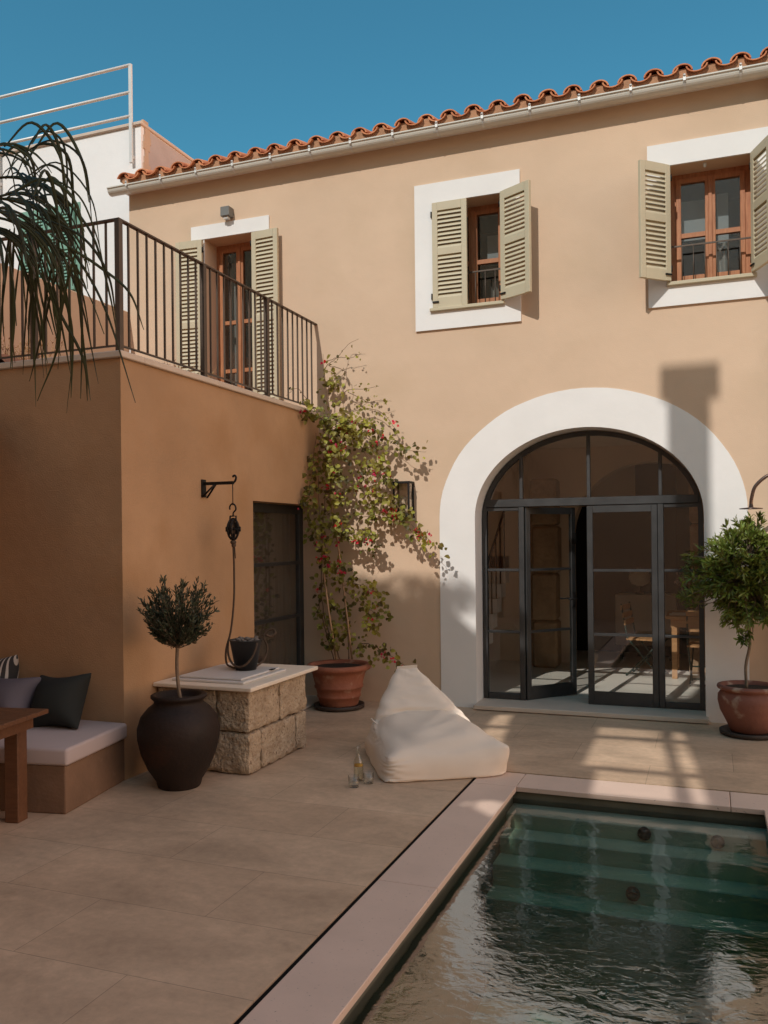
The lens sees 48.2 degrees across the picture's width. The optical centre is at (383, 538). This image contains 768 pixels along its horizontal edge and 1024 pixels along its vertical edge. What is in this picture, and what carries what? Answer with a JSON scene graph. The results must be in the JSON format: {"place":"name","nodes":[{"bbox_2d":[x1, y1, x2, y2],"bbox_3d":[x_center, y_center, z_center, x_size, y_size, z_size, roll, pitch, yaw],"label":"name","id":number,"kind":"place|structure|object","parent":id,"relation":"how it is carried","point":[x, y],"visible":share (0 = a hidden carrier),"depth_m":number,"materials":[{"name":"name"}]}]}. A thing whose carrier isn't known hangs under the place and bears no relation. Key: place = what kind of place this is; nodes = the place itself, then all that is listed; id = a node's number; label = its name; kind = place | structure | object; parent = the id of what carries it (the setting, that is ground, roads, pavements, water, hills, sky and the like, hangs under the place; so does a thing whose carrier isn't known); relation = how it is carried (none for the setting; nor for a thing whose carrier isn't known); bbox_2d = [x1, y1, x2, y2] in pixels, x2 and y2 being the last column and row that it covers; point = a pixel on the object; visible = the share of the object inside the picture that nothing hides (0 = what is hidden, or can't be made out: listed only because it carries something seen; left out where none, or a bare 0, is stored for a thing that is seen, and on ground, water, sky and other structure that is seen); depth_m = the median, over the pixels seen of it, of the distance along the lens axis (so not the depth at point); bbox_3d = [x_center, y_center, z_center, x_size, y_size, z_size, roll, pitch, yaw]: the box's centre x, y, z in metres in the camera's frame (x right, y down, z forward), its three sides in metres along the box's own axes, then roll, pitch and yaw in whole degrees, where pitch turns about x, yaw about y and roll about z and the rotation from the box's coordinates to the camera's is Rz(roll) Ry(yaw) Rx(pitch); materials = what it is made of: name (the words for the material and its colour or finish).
{"place":"outdoors","nodes":[
{"label":"outdoors","id":0,"kind":"place"},
{"bbox_2d":[0,119,193,352],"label":"white house","id":1,"kind":"structure","parent":0,"point":[105,154],"depth_m":11.03,"materials":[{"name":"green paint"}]},
{"bbox_2d":[18,202,80,291],"bbox_3d":[-4.399,-3.764,11.284,1.020,1.180,0.011,-1,0,21],"label":"window frame","id":2,"kind":"structure","parent":1,"relation":"in","point":[79,203],"depth_m":11.12,"materials":[{"name":"green paint"}]},
{"bbox_2d":[0,63,134,185],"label":"roof railing","id":3,"kind":"object","parent":1,"relation":"attached to","point":[130,115],"visible":0.99,"depth_m":10.98,"materials":[{"name":"metal"}]},
{"bbox_2d":[0,701,767,1023],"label":"courtyard floor","id":4,"kind":"structure","parent":0,"point":[213,897],"depth_m":4.76,"materials":[{"name":"beige stone"}]},
{"bbox_2d":[0,707,47,822],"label":"teak table","id":5,"kind":"object","parent":4,"relation":"on","point":[16,724],"visible":1,"depth_m":5.36,"materials":[{"name":"brown wood"}]},
{"bbox_2d":[0,739,124,813],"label":"masonry bench","id":6,"kind":"object","parent":4,"relation":"on","point":[54,789],"visible":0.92,"depth_m":5.60,"materials":[{"name":"brown paint"}]},
{"bbox_2d":[0,720,126,765],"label":"bench cushion","id":7,"kind":"object","parent":6,"relation":"on","point":[58,745],"visible":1,"depth_m":5.79,"materials":[{"name":"white fabric"}]},
{"bbox_2d":[0,655,18,678],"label":"pillow","id":8,"kind":"object","parent":7,"relation":"on","point":[9,667],"visible":0.52,"depth_m":6.46,"materials":[{"name":"fabric"}]},
{"bbox_2d":[0,677,40,707],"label":"pillow","id":9,"kind":"object","parent":7,"relation":"on","point":[17,692],"visible":0.64,"depth_m":6.15,"materials":[{"name":"grey fabric"}]},
{"bbox_2d":[30,673,90,728],"bbox_3d":[-2.353,1.175,6.208,0.482,0.399,0.309,-1,0,21],"label":"pillow","id":10,"kind":"object","parent":7,"relation":"on","point":[62,700],"visible":0.85,"depth_m":6.10,"materials":[{"name":"grey fabric"}]},
{"bbox_2d":[0,121,143,412],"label":"palm tree","id":11,"kind":"object","parent":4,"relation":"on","point":[37,233],"visible":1,"depth_m":4.38,"materials":[{"name":"green plant"}]},
{"bbox_2d":[0,350,320,779],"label":"annex","id":12,"kind":"object","parent":4,"relation":"on","point":[109,514],"visible":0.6,"depth_m":6.63,"materials":[{"name":"paint"}]},
{"bbox_2d":[0,354,21,361],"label":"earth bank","id":13,"kind":"structure","parent":12,"relation":"on","point":[8,359],"depth_m":7.44,"materials":[{"name":"brown soil"}]},
{"bbox_2d":[0,327,216,377],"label":"plant","id":14,"kind":"object","parent":13,"relation":"on","point":[7,349],"visible":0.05,"depth_m":8.12,"materials":[{"name":"green plant"}]},
{"bbox_2d":[1,264,128,359],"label":"parapet wall","id":15,"kind":"structure","parent":12,"relation":"on","point":[100,335],"depth_m":9.34,"materials":[{"name":"beige paint"}]},
{"bbox_2d":[0,217,316,408],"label":"terrace railing","id":16,"kind":"object","parent":12,"relation":"on","point":[118,237],"visible":0.77,"depth_m":7.16,"materials":[{"name":"brown metal"}]},
{"bbox_2d":[201,474,276,668],"bbox_3d":[-1.244,0.261,7.121,0.670,1.603,0.278,-1,0,21],"label":"well pulley","id":17,"kind":"object","parent":12,"relation":"attached to","point":[233,527],"visible":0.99,"depth_m":7.19,"materials":[{"name":"black metal"}]},
{"bbox_2d":[253,503,303,664],"bbox_3d":[-1.175,0.686,8.866,0.050,2.093,1.467,-1,0,21],"label":"door","id":18,"kind":"structure","parent":12,"relation":"in","point":[257,507],"depth_m":9.45,"materials":[{"name":"metal"}]},
{"bbox_2d":[136,575,219,791],"bbox_3d":[-1.464,1.007,6.141,0.598,1.516,0.579,-1,0,21],"label":"potted olive tree","id":19,"kind":"object","parent":4,"relation":"on","point":[178,731],"visible":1,"depth_m":5.99,"materials":[{"name":"black ceramic"}]},
{"bbox_2d":[153,662,317,774],"bbox_3d":[-1.172,1.409,7.003,0.863,0.716,1.155,-1,0,21],"label":"stone well","id":20,"kind":"object","parent":4,"relation":"on","point":[261,713],"visible":0.7,"depth_m":6.58,"materials":[{"name":"stone"}]},
{"bbox_2d":[227,636,261,670],"bbox_3d":[-1.125,0.927,6.981,0.282,0.267,0.268,-1,0,21],"label":"well bucket","id":21,"kind":"object","parent":20,"relation":"on","point":[245,652],"visible":1,"depth_m":6.89,"materials":[{"name":"metal"}]},
{"bbox_2d":[348,775,358,787],"bbox_3d":[-0.213,1.711,6.065,0.080,0.078,0.080,-1,0,21],"label":"tumbler","id":22,"kind":"object","parent":4,"relation":"on","point":[353,785],"visible":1,"depth_m":6.05,"materials":[{"name":"clear glass"}]},
{"bbox_2d":[353,750,362,780],"bbox_3d":[-0.185,1.626,6.225,0.072,0.248,0.072,-1,0,21],"label":"glass bottle","id":23,"kind":"object","parent":4,"relation":"on","point":[358,765],"visible":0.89,"depth_m":6.21,"materials":[{"name":"glass"}]},
{"bbox_2d":[287,339,449,711],"bbox_3d":[-0.147,-0.191,8.979,1.636,3.886,0.777,-1,0,0],"label":"potted bougainvillea","id":24,"kind":"object","parent":4,"relation":"on","point":[338,685],"visible":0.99,"depth_m":9.02,"materials":[{"name":"plant"}]},
{"bbox_2d":[365,665,508,781],"bbox_3d":[0.441,1.408,6.810,1.118,0.668,1.224,-1,0,-9],"label":"bean bag","id":25,"kind":"object","parent":4,"relation":"on","point":[423,728],"visible":1,"depth_m":6.40,"materials":[{"name":"fabric"}]},
{"bbox_2d":[107,47,767,723],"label":"house","id":26,"kind":"structure","parent":4,"relation":"on","point":[549,309],"depth_m":8.94,"materials":[{"name":"paint"}]},
{"bbox_2d":[220,205,233,220],"bbox_3d":[-1.795,-3.719,9.812,0.115,0.135,0.109,-1,0,21],"label":"wall spotlight","id":27,"kind":"object","parent":26,"relation":"attached to","point":[226,213],"depth_m":9.77,"materials":[{"name":"grey metal"}]},
{"bbox_2d":[216,242,252,388],"bbox_3d":[-1.675,-2.415,10.118,0.645,2.125,0.104,-1,0,21],"label":"door","id":28,"kind":"structure","parent":26,"relation":"in","point":[240,249],"depth_m":10.10,"materials":[{"name":"orange wood"}]},
{"bbox_2d":[392,481,414,517],"bbox_3d":[0.216,-0.412,9.024,0.212,0.380,0.168,-1,0,21],"label":"wall lantern","id":29,"kind":"object","parent":26,"relation":"attached to","point":[408,483],"depth_m":9.00,"materials":[{"name":"black metal"}]},
{"bbox_2d":[439,203,500,303],"bbox_3d":[0.936,-2.963,9.066,0.735,1.105,0.206,-1,0,21],"label":"window","id":30,"kind":"structure","parent":26,"relation":"in","point":[473,213],"depth_m":9.06,"materials":[{"name":"orange wood"}]},
{"bbox_2d":[524,507,577,699],"bbox_3d":[1.773,0.671,9.116,0.685,2.010,0.155,-1,0,-30],"label":"door","id":31,"kind":"structure","parent":26,"relation":"in","point":[566,688],"depth_m":9.11,"materials":[{"name":"metal"}]},
{"bbox_2d":[586,504,658,707],"bbox_3d":[2.390,0.665,8.600,0.685,2.010,0.044,-1,0,21],"label":"door","id":32,"kind":"structure","parent":26,"relation":"in","point":[594,697],"depth_m":8.58,"materials":[{"name":"metal"}]},
{"bbox_2d":[620,601,668,675],"bbox_3d":[3.206,1.233,10.561,0.489,0.889,0.402,-1,0,31],"label":"dining chair","id":33,"kind":"object","parent":26,"relation":"on","point":[629,621],"visible":0.72,"depth_m":10.51,"materials":[{"name":"brown wood"}]},
{"bbox_2d":[615,593,676,660],"bbox_3d":[3.641,1.214,11.914,0.800,0.904,0.350,-1,0,21],"label":"sideboard","id":34,"kind":"object","parent":26,"relation":"on","point":[641,606],"visible":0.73,"depth_m":11.78,"materials":[{"name":"brown wood"}]},
{"bbox_2d":[629,568,650,593],"bbox_3d":[3.551,0.584,11.919,0.290,0.354,0.290,-1,0,21],"label":"globe lamp","id":35,"kind":"object","parent":34,"relation":"on","point":[639,579],"visible":0.88,"depth_m":11.82,"materials":[{"name":"black metal"}]},
{"bbox_2d":[665,610,704,678],"bbox_3d":[4.107,1.286,10.423,1.270,0.749,0.895,-1,0,21],"label":"dining table","id":36,"kind":"object","parent":26,"relation":"on","point":[677,622],"visible":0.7,"depth_m":10.24,"materials":[{"name":"brown wood"}]},
{"bbox_2d":[674,568,697,610],"bbox_3d":[3.717,0.637,10.441,0.359,0.554,0.380,-1,0,21],"label":"vase of flowers","id":37,"kind":"object","parent":36,"relation":"on","point":[688,584],"visible":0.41,"depth_m":10.36,"materials":[{"name":"green plant"}]},
{"bbox_2d":[686,609,705,685],"bbox_3d":[3.688,1.228,9.798,0.400,0.889,0.490,-1,0,26],"label":"dining chair","id":38,"kind":"object","parent":26,"relation":"on","point":[692,644],"visible":0.45,"depth_m":9.69,"materials":[{"name":"brown wood"}]},
{"bbox_2d":[670,165,751,280],"bbox_3d":[3.130,-2.989,8.231,0.720,1.112,0.206,-1,0,21],"label":"window","id":39,"kind":"structure","parent":26,"relation":"in","point":[710,233],"depth_m":8.23,"materials":[{"name":"orange wood"}]},
{"bbox_2d":[234,778,729,1023],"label":"drain channel","id":40,"kind":"object","parent":4,"relation":"in","point":[279,979],"visible":0.11,"depth_m":3.96,"materials":[{"name":"black metal"}]},
{"bbox_2d":[470,803,767,1023],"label":"pool basin","id":41,"kind":"object","parent":4,"relation":"in","point":[574,934],"visible":0.99,"depth_m":5.12,"materials":[{"name":"green liquid"}]},
{"bbox_2d":[625,886,639,901],"bbox_3d":[1.496,2.134,5.161,0.084,0.084,0.025,-1,0,21],"label":"pool light","id":42,"kind":"object","parent":41,"relation":"attached to","point":[632,893],"visible":1,"depth_m":5.15,"materials":[{"name":"grey metal"}]},
{"bbox_2d":[637,826,650,840],"bbox_3d":[1.676,1.897,5.527,0.084,0.084,0.025,-1,0,21],"label":"pool light","id":43,"kind":"object","parent":41,"relation":"attached to","point":[644,833],"visible":1,"depth_m":5.52,"materials":[{"name":"grey metal"}]},
{"bbox_2d":[710,835,724,848],"bbox_3d":[2.087,1.896,5.371,0.084,0.084,0.025,-1,0,21],"label":"pool light","id":44,"kind":"object","parent":41,"relation":"attached to","point":[717,841],"visible":1,"depth_m":5.36,"materials":[{"name":"grey metal"}]},
{"bbox_2d":[671,510,767,740],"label":"potted bay tree","id":45,"kind":"object","parent":4,"relation":"on","point":[742,591],"visible":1,"depth_m":7.42,"materials":[{"name":"green plant"}]},
{"bbox_2d":[739,474,767,509],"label":"garden shower","id":46,"kind":"object","parent":4,"relation":"on","point":[759,481],"visible":1,"depth_m":7.47,"materials":[{"name":"silver metal"}]},
{"bbox_2d":[0,0,767,160],"label":"sky","id":47,"kind":"structure","parent":0,"point":[210,77],"materials":[{"name":"blue"}]},
{"bbox_2d":[340,791,766,1023],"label":"pool wall","id":48,"kind":"structure","parent":0,"point":[432,971],"depth_m":4.69,"materials":[{"name":"beige stone"}]},
{"bbox_2d":[239,772,767,1023],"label":"pool coping","id":49,"kind":"object","parent":48,"relation":"on","point":[329,977],"visible":0.94,"depth_m":4.30,"materials":[{"name":"stone"}]}
]}

